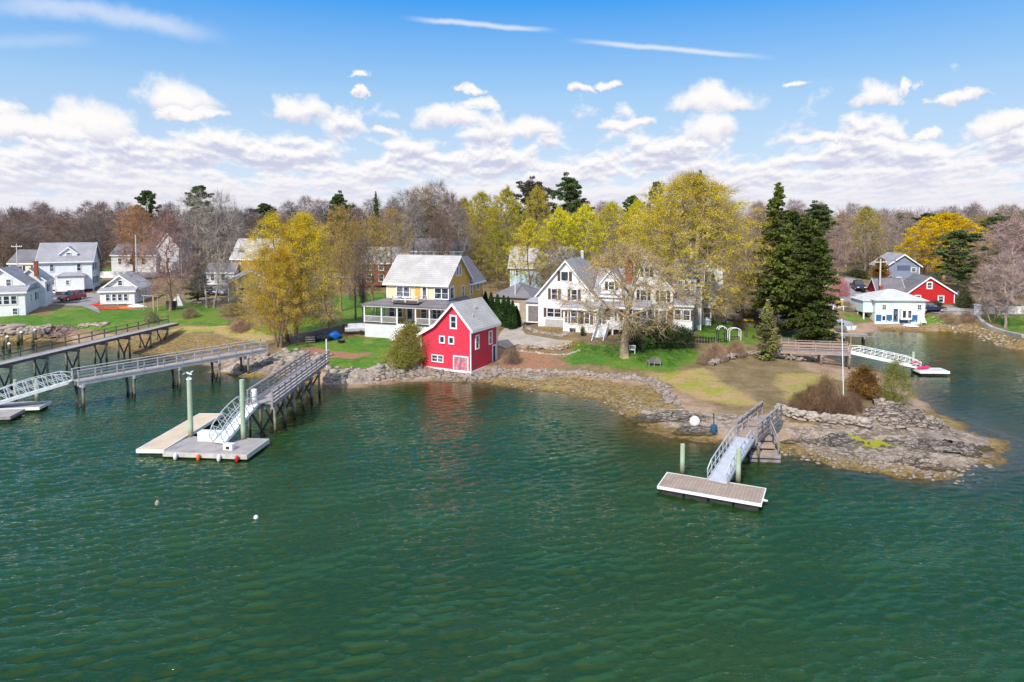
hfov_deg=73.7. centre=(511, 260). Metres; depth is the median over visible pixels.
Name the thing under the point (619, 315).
window
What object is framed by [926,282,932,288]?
window
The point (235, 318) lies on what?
shrub
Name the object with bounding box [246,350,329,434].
pier
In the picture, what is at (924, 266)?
bare tree
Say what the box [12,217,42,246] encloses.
bare tree
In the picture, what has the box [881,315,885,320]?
window
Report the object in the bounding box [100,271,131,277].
white fence
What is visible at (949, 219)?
maple tree
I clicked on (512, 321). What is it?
arborvitae
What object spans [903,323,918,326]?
rowing boat
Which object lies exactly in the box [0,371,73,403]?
gangway
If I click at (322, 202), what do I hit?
bare tree
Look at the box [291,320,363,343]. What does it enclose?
board fence
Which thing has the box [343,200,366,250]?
bare tree
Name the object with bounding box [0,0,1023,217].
sky
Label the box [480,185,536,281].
budding tree
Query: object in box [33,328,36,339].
old piling
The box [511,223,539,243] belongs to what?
budding tree
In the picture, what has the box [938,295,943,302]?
window
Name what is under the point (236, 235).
bare tree
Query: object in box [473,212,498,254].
bare tree
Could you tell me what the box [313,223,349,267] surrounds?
budding tree
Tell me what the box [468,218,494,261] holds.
bare tree
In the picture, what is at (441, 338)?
window
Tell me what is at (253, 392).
trash barrel
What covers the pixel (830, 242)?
bare tree
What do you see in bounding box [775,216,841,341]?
spruce tree
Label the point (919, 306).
window
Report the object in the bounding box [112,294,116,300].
window
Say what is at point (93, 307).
garden path
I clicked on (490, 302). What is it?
arborvitae
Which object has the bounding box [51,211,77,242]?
bare tree
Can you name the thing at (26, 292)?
white house
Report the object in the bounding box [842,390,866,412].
brush clump
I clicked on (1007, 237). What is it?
bare tree
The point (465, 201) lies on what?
budding tree
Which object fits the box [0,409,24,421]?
float
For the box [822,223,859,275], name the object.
bare tree
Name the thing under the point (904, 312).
window
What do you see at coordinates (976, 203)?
bare tree
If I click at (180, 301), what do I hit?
tent
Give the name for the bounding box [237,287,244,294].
window
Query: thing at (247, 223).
bare tree
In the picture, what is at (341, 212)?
budding tree
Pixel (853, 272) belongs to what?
evergreen tree
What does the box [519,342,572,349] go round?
patio wall
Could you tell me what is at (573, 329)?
window
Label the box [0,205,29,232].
bare tree
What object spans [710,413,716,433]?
blue barrel
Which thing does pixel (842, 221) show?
budding tree
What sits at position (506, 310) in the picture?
arborvitae
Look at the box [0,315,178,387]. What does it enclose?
pier
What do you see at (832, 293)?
shrub
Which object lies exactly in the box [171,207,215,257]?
bare tree
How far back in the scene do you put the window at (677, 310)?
90.56 m
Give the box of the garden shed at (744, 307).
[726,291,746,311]
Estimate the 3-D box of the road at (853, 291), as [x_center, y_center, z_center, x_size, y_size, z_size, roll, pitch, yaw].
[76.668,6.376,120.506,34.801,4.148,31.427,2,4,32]
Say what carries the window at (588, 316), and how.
in the white house at (541, 309)
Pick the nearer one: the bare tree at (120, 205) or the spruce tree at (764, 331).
the spruce tree at (764, 331)
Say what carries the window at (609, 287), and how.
in the white house at (541, 309)
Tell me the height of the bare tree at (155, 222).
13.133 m
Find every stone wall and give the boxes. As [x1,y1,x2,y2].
[0,323,52,336]
[707,350,825,365]
[773,403,873,427]
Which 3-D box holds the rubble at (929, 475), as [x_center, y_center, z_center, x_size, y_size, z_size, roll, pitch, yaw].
[27.930,14.992,50.035,15.743,1.545,8.005,1,4,21]
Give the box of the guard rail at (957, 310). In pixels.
[939,308,973,312]
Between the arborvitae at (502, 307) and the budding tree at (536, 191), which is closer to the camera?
the arborvitae at (502, 307)
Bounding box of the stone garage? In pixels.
[493,282,539,318]
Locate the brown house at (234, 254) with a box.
[229,238,280,278]
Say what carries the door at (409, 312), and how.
in the yellow house at (425, 291)
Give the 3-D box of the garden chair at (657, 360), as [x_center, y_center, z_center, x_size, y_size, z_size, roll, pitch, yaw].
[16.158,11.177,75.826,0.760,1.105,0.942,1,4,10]
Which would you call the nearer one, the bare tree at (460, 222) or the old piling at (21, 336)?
the old piling at (21, 336)
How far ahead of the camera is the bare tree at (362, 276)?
99.14 m
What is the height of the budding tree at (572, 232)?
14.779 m
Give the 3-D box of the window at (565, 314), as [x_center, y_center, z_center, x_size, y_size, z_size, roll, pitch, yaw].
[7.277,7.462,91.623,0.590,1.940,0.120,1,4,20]
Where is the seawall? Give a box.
[976,315,1023,337]
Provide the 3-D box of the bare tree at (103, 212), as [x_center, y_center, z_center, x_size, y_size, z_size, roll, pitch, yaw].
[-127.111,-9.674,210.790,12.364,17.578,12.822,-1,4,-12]
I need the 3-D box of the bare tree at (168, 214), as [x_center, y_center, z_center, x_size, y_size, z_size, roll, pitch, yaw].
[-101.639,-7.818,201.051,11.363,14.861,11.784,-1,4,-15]
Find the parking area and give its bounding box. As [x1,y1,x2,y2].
[53,293,99,303]
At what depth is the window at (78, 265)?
135.99 m
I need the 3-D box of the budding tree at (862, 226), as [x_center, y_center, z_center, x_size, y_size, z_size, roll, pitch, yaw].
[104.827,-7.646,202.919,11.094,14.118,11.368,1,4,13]
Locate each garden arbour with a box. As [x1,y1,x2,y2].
[716,326,726,342]
[727,327,740,340]
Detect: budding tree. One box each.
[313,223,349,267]
[319,204,366,310]
[335,218,374,318]
[352,211,396,308]
[370,207,415,276]
[452,196,483,262]
[459,190,508,273]
[472,222,515,289]
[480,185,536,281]
[498,217,556,288]
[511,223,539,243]
[516,182,558,244]
[532,203,592,273]
[545,220,579,246]
[550,212,585,249]
[561,201,611,271]
[584,199,638,268]
[613,197,664,274]
[635,206,672,267]
[649,229,683,258]
[705,223,742,260]
[721,270,759,317]
[831,212,859,254]
[838,203,891,270]
[852,214,881,254]
[968,216,998,255]
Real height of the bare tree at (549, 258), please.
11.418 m
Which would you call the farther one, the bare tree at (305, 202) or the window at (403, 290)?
the bare tree at (305, 202)
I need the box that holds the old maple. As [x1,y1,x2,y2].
[612,165,781,319]
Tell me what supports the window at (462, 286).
in the yellow house at (425, 291)
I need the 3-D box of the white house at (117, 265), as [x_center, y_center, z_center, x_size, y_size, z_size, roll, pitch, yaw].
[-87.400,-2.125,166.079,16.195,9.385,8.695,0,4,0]
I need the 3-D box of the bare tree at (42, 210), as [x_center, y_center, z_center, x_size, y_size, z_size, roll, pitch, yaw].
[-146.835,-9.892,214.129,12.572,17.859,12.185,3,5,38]
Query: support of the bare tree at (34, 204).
on the ground
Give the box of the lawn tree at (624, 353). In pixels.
[547,239,701,358]
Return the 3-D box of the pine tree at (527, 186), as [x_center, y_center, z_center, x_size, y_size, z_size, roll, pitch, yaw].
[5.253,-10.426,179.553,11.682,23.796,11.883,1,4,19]
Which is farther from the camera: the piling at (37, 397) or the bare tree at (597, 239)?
the bare tree at (597, 239)
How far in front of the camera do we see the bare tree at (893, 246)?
172.13 m
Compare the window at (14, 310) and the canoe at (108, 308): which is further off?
the canoe at (108, 308)
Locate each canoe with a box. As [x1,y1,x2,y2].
[98,307,120,309]
[118,306,132,308]
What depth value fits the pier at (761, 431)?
52.33 m
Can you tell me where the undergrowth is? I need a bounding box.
[0,241,1017,278]
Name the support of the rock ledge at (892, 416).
on the ground
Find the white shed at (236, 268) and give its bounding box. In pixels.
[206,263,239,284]
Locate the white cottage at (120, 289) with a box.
[97,272,153,304]
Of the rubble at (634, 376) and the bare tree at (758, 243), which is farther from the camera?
the bare tree at (758, 243)
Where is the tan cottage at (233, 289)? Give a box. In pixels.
[225,269,272,301]
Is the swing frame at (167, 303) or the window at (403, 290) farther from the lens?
the swing frame at (167, 303)
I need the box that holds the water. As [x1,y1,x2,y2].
[0,331,1023,681]
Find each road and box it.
[138,272,357,277]
[828,276,1023,314]
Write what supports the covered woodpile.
on the ground
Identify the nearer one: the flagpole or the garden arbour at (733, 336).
the flagpole
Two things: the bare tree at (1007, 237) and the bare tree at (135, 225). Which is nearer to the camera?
the bare tree at (1007, 237)
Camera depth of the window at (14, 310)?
109.68 m
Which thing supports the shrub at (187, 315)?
on the ground
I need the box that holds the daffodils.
[555,342,587,346]
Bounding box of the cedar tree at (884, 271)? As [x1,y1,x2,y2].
[867,257,891,281]
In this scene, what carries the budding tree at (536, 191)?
on the ground
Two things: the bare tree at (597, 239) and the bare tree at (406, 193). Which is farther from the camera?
the bare tree at (597, 239)
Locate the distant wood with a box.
[0,204,1022,246]
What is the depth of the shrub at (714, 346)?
77.71 m
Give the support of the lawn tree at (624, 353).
on the ground
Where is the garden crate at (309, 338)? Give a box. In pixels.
[305,335,314,342]
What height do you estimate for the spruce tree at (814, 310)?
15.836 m
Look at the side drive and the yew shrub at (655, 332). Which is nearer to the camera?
the yew shrub at (655, 332)
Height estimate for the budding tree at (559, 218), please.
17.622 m
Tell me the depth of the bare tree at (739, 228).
198.70 m
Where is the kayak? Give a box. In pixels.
[917,365,929,368]
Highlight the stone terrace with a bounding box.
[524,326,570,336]
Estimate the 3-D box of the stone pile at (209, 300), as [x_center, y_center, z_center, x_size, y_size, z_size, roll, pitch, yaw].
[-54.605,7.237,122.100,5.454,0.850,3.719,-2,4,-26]
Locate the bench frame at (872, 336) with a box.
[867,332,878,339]
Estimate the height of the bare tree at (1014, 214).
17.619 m
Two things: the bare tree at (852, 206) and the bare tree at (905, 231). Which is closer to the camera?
the bare tree at (905, 231)
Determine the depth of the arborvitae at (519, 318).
96.93 m
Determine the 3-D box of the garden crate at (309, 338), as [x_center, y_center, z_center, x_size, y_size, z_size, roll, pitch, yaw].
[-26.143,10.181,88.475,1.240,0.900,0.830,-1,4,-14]
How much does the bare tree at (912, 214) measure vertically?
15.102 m
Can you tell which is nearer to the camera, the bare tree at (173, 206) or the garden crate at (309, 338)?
the garden crate at (309, 338)
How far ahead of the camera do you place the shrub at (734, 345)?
80.79 m
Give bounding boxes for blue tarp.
[328,331,341,339]
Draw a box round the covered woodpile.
[315,333,332,341]
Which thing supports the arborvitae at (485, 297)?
on the ground
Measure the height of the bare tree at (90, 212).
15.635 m
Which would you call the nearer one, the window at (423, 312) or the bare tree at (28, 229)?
the window at (423, 312)
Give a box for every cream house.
[633,252,706,332]
[706,259,724,298]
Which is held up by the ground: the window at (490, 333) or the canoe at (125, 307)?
the canoe at (125, 307)
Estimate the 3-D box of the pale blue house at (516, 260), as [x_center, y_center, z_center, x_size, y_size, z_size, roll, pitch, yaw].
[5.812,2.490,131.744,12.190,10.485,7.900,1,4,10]
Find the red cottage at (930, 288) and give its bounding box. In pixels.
[866,273,957,303]
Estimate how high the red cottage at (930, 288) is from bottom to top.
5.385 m
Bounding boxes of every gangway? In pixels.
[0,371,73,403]
[208,396,258,443]
[707,426,754,484]
[848,345,921,368]
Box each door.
[406,308,413,320]
[421,286,427,299]
[453,355,468,372]
[492,344,495,361]
[892,308,898,321]
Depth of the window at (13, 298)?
109.54 m
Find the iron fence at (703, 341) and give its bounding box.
[692,336,714,343]
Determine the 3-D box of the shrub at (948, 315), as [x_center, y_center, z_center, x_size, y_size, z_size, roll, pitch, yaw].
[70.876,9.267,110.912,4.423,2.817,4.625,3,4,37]
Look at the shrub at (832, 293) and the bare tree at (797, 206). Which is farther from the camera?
the bare tree at (797, 206)
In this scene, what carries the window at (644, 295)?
in the cream house at (696, 323)
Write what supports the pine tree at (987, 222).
on the ground
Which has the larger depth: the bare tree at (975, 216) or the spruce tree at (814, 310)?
the bare tree at (975, 216)
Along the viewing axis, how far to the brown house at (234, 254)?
143.27 m
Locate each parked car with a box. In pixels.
[57,289,86,300]
[207,286,216,294]
[215,285,227,294]
[849,280,866,290]
[925,302,946,311]
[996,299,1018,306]
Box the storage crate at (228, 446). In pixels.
[223,442,234,449]
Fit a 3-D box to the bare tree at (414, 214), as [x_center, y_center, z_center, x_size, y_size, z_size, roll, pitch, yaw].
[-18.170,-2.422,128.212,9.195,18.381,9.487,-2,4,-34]
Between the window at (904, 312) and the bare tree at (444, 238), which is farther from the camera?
the bare tree at (444, 238)
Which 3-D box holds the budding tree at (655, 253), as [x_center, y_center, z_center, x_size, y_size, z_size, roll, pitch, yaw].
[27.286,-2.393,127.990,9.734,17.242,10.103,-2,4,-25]
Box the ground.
[0,218,1023,491]
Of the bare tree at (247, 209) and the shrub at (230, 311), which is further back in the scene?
the bare tree at (247, 209)
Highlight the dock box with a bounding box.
[197,429,221,441]
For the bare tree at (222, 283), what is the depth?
114.51 m
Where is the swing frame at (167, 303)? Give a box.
[142,293,177,310]
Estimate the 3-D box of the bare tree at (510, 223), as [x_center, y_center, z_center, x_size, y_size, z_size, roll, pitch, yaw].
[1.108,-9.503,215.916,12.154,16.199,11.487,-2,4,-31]
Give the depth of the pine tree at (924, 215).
194.11 m
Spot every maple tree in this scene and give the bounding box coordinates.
[227,206,348,341]
[237,242,310,347]
[308,283,348,327]
[893,211,1000,281]
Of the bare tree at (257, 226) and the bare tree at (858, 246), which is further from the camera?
the bare tree at (257, 226)
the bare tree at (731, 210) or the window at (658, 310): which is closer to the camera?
the window at (658, 310)
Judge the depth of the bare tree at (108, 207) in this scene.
238.18 m
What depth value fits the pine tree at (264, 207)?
198.43 m
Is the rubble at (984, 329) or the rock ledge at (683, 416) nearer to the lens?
the rock ledge at (683, 416)
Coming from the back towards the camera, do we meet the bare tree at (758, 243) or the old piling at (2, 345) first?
the bare tree at (758, 243)
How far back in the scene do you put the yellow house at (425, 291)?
91.72 m
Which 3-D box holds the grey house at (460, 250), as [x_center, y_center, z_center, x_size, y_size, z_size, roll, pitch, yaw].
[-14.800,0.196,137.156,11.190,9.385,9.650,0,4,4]
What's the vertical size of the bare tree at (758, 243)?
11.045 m
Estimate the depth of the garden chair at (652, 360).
75.67 m
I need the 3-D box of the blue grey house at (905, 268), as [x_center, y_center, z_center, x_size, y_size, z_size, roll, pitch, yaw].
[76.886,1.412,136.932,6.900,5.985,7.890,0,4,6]
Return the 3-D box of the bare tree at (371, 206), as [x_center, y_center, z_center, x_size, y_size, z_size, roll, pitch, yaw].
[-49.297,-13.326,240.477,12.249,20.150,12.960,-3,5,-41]
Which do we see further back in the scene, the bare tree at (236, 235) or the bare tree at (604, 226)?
the bare tree at (604, 226)
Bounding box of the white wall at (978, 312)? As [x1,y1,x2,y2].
[973,304,1023,315]
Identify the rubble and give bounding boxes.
[223,348,333,371]
[322,361,423,382]
[401,366,509,382]
[498,367,654,380]
[499,376,660,414]
[779,436,1007,490]
[931,316,1018,345]
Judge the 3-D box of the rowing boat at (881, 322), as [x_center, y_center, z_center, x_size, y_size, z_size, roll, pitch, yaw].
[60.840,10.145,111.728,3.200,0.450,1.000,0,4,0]
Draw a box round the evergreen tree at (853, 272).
[841,268,871,278]
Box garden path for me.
[49,303,99,312]
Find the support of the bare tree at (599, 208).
on the ground
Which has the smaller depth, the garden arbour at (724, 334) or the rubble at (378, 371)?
the rubble at (378, 371)
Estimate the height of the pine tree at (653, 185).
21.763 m
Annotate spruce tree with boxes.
[184,264,213,300]
[369,191,381,246]
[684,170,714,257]
[742,182,808,336]
[752,299,782,360]
[774,210,823,329]
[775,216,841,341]
[787,237,843,349]
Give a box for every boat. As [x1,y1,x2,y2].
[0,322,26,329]
[129,304,146,307]
[342,323,364,334]
[834,319,856,329]
[875,321,892,323]
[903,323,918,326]
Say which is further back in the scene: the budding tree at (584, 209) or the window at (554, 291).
the budding tree at (584, 209)
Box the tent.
[173,294,185,305]
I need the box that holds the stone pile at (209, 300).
[190,298,222,302]
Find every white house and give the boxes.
[0,261,54,316]
[35,242,101,294]
[110,232,192,272]
[523,250,652,340]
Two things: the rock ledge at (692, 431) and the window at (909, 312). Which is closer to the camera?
the rock ledge at (692, 431)
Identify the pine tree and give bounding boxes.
[132,190,161,239]
[183,185,214,256]
[249,203,276,238]
[320,190,355,255]
[513,175,555,238]
[547,172,594,243]
[621,195,645,221]
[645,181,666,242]
[800,200,844,238]
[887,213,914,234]
[911,213,936,231]
[928,229,1010,297]
[976,213,1022,259]
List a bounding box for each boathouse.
[416,297,500,373]
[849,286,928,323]
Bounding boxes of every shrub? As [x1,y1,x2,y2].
[143,310,158,323]
[180,305,199,319]
[215,301,247,316]
[225,315,250,330]
[226,318,250,332]
[381,340,427,369]
[386,319,429,366]
[500,344,521,364]
[580,327,585,335]
[615,317,662,352]
[636,316,676,349]
[652,320,686,348]
[667,324,700,348]
[696,350,709,365]
[701,339,728,362]
[725,338,746,357]
[732,316,747,329]
[738,307,765,321]
[824,285,838,302]
[832,276,850,297]
[840,301,855,312]
[873,354,921,406]
[931,299,943,306]
[935,310,961,325]
[952,289,978,308]
[957,310,978,324]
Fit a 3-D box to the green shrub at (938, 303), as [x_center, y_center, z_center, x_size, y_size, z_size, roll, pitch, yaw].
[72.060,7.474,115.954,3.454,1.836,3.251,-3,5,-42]
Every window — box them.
[3,296,9,304]
[5,279,11,285]
[10,295,17,304]
[12,308,18,314]
[49,264,54,271]
[76,263,81,270]
[105,294,109,300]
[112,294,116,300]
[117,280,122,285]
[123,294,127,300]
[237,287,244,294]
[388,308,394,316]
[396,286,410,297]
[398,308,402,317]
[420,309,426,318]
[431,354,443,362]
[432,310,441,319]
[434,287,448,299]
[439,335,444,343]
[448,336,453,344]
[450,285,454,299]
[450,315,456,328]
[459,265,461,275]
[461,285,464,295]
[475,334,479,349]
[488,330,492,344]
[546,307,561,317]
[551,288,557,298]
[560,271,568,281]
[564,310,567,323]
[568,327,576,331]
[570,310,577,323]
[571,289,577,300]
[584,311,589,324]
[603,308,611,320]
[608,281,614,290]
[614,309,623,321]
[640,289,647,299]
[658,310,666,322]
[659,290,666,301]
[674,309,681,320]
[682,309,690,320]
[703,308,710,317]
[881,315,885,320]
[902,310,906,318]
[907,310,911,318]
[917,304,921,309]
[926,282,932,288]
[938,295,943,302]
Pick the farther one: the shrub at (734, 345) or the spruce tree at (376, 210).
the spruce tree at (376, 210)
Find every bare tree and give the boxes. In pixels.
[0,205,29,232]
[0,226,20,258]
[0,229,34,260]
[1,223,47,249]
[2,209,43,244]
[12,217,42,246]
[23,199,53,235]
[23,202,64,242]
[30,213,79,248]
[37,217,81,247]
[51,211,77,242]
[60,216,103,242]
[63,217,116,274]
[64,200,106,244]
[73,209,114,248]
[79,203,120,244]
[84,223,121,264]
[85,199,118,238]
[100,204,163,271]
[107,200,132,240]
[117,214,149,240]
[121,206,150,242]
[124,216,152,242]
[125,211,207,310]
[131,221,171,251]
[151,203,182,232]
[151,212,185,242]
[158,201,185,229]
[169,210,204,244]
[170,184,248,307]
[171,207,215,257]
[189,200,217,251]
[198,208,240,254]
[209,205,244,255]
[220,215,245,249]
[221,223,260,259]
[226,212,265,243]
[231,206,267,238]
[250,207,270,238]
[268,200,302,240]
[271,207,308,231]
[293,195,317,244]
[306,198,330,250]
[309,211,325,242]
[316,207,352,250]
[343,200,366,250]
[345,206,370,237]
[349,233,374,320]
[359,197,384,228]
[364,217,396,246]
[375,195,408,246]
[380,184,430,250]
[393,203,437,258]
[405,183,443,237]
[419,177,451,237]
[426,188,472,253]
[426,214,458,254]
[440,204,476,257]
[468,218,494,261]
[473,203,504,244]
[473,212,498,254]
[485,227,522,261]
[502,210,522,243]
[529,238,564,286]
[552,245,589,267]
[586,217,612,254]
[587,204,612,245]
[590,212,617,250]
[592,200,616,222]
[593,221,631,260]
[675,213,708,248]
[708,210,743,253]
[713,198,742,240]
[724,213,750,250]
[740,199,775,237]
[740,201,766,236]
[741,227,775,259]
[742,207,768,261]
[785,198,810,228]
[814,230,845,257]
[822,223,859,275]
[826,209,868,266]
[841,200,866,234]
[842,231,876,264]
[846,215,892,260]
[866,207,898,248]
[867,208,913,256]
[878,235,917,257]
[888,210,919,237]
[889,217,924,256]
[890,220,925,260]
[908,246,938,274]
[914,221,954,255]
[938,204,965,245]
[957,204,981,235]
[961,233,1019,289]
[964,200,986,230]
[965,215,1023,299]
[967,213,991,231]
[967,247,1023,327]
[971,269,1015,322]
[989,203,1016,246]
[992,217,1023,269]
[998,204,1023,248]
[1003,251,1023,293]
[1009,213,1023,252]
[1014,220,1023,248]
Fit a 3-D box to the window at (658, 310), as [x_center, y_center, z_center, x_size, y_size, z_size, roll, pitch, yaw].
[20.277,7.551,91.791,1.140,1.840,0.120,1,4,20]
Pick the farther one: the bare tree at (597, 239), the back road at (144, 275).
the bare tree at (597, 239)
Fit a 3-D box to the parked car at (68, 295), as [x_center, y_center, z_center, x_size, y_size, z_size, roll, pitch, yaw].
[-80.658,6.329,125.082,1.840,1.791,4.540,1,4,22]
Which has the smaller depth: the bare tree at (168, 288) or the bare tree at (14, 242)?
the bare tree at (168, 288)
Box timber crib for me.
[743,413,780,462]
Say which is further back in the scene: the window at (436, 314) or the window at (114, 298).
the window at (114, 298)
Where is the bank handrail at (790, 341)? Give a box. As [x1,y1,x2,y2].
[781,338,805,344]
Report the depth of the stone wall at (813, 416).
56.84 m
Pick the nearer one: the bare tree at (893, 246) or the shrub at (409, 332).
the shrub at (409, 332)
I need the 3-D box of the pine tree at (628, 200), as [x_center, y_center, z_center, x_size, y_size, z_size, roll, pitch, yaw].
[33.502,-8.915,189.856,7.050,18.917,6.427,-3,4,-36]
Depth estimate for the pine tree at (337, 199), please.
178.68 m
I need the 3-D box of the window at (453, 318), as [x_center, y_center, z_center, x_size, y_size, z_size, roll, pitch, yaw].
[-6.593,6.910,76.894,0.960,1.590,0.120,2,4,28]
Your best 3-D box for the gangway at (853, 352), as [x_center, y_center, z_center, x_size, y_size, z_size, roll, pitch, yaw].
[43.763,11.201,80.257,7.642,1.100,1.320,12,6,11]
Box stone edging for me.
[517,349,580,355]
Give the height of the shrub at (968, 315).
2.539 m
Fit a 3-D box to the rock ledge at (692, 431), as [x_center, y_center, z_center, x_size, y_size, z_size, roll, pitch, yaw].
[14.730,14.273,56.409,4.200,1.387,1.500,0,4,5]
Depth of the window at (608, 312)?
92.96 m
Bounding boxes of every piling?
[1,341,4,349]
[13,379,17,401]
[16,334,19,344]
[19,331,22,341]
[31,333,34,344]
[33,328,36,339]
[34,380,39,400]
[186,376,193,436]
[239,379,245,439]
[680,443,684,474]
[736,448,740,483]
[911,352,914,377]
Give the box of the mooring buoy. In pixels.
[689,416,699,425]
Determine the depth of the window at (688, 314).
90.08 m
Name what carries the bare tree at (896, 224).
on the ground
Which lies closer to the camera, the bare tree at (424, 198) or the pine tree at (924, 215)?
the bare tree at (424, 198)
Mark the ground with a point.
(724, 396)
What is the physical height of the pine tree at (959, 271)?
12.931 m
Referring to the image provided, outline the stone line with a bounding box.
[640,377,683,404]
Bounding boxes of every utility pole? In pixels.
[11,244,21,265]
[135,235,137,272]
[875,259,886,285]
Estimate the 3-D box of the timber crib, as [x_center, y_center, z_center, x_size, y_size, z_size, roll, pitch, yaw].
[18.948,13.804,52.221,2.250,3.488,3.850,0,4,6]
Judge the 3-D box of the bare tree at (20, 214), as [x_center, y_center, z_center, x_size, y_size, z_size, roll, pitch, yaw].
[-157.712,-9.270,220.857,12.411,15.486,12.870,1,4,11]
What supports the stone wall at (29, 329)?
on the ground
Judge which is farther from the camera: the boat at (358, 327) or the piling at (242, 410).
the boat at (358, 327)
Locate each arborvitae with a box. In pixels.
[483,291,487,302]
[487,292,493,310]
[493,294,500,317]
[498,295,505,325]
[502,296,510,327]
[507,300,517,329]
[515,305,521,326]
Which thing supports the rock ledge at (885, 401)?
on the ground
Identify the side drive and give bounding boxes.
[735,308,832,318]
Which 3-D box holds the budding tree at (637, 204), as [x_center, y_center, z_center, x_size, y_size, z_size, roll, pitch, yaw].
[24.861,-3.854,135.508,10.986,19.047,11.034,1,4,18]
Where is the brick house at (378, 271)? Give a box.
[361,247,409,285]
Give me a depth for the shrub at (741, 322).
94.03 m
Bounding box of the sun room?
[703,297,713,324]
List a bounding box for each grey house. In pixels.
[407,238,467,255]
[869,252,922,280]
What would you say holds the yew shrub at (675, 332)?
on the ground
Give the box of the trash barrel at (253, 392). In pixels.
[250,388,256,401]
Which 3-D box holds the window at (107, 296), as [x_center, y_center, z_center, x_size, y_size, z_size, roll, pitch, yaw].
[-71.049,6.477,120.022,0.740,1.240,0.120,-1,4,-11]
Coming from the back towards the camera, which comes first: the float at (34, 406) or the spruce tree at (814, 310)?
the spruce tree at (814, 310)
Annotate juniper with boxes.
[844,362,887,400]
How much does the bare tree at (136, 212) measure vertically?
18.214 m
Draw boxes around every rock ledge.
[37,323,78,337]
[220,364,250,372]
[326,378,379,384]
[632,410,705,423]
[672,424,716,436]
[780,439,801,443]
[800,431,869,446]
[861,403,949,430]
[872,397,923,412]
[878,436,987,458]
[894,454,960,473]
[905,408,922,412]
[969,443,995,451]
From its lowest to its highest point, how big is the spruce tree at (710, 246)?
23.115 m
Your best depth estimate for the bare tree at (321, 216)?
199.19 m
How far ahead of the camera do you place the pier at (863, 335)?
99.87 m
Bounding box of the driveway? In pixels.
[498,319,571,347]
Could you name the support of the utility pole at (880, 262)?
on the ground
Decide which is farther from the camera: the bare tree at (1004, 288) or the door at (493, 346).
the bare tree at (1004, 288)
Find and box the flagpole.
[841,319,843,393]
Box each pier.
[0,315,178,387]
[71,339,267,408]
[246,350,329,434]
[735,401,782,461]
[778,339,850,368]
[827,332,867,341]
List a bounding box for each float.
[0,401,51,411]
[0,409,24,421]
[136,413,222,455]
[163,436,269,460]
[657,472,765,509]
[912,368,949,376]
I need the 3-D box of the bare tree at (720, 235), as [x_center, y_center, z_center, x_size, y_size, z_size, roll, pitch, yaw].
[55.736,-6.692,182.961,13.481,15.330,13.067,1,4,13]
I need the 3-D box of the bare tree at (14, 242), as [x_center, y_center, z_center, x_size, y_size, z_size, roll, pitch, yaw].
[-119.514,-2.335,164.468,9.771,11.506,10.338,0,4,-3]
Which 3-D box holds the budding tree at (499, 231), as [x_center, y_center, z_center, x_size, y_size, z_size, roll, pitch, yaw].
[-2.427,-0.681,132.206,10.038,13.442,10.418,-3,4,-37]
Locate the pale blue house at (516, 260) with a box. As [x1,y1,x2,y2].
[507,246,574,288]
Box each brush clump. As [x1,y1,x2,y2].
[788,389,812,410]
[800,381,829,411]
[810,370,843,413]
[833,393,857,415]
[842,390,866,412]
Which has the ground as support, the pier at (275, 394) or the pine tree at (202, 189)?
the pine tree at (202, 189)
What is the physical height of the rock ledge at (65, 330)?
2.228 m
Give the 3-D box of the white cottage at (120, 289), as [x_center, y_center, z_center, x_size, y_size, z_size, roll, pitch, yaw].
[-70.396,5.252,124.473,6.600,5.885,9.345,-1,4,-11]
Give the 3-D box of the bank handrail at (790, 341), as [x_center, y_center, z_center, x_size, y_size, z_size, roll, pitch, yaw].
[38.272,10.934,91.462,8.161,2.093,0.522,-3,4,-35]
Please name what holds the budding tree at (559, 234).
on the ground
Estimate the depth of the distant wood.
275.54 m
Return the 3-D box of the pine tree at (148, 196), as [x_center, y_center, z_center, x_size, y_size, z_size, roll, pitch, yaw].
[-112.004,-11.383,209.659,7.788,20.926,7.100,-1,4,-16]
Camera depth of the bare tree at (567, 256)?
115.56 m
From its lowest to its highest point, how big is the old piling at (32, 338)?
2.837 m
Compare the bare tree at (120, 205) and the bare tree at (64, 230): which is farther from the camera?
the bare tree at (120, 205)
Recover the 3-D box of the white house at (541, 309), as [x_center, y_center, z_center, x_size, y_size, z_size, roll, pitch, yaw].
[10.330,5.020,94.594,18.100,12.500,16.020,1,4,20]
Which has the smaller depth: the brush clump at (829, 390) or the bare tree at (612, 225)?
the brush clump at (829, 390)
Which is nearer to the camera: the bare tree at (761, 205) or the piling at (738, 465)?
the piling at (738, 465)
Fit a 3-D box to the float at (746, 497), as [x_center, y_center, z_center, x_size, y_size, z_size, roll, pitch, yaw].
[12.967,15.101,44.391,6.450,0.782,2.750,2,4,26]
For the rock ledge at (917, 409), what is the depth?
60.77 m
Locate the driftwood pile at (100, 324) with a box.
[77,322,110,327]
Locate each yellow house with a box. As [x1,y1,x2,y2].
[6,249,37,269]
[361,254,485,341]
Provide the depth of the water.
36.89 m
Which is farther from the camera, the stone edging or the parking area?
the parking area
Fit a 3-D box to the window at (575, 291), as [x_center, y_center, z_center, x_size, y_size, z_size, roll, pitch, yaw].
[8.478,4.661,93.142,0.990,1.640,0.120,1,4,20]
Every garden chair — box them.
[646,357,655,366]
[654,357,660,366]
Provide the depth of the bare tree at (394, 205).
149.30 m
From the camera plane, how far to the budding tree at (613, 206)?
140.94 m

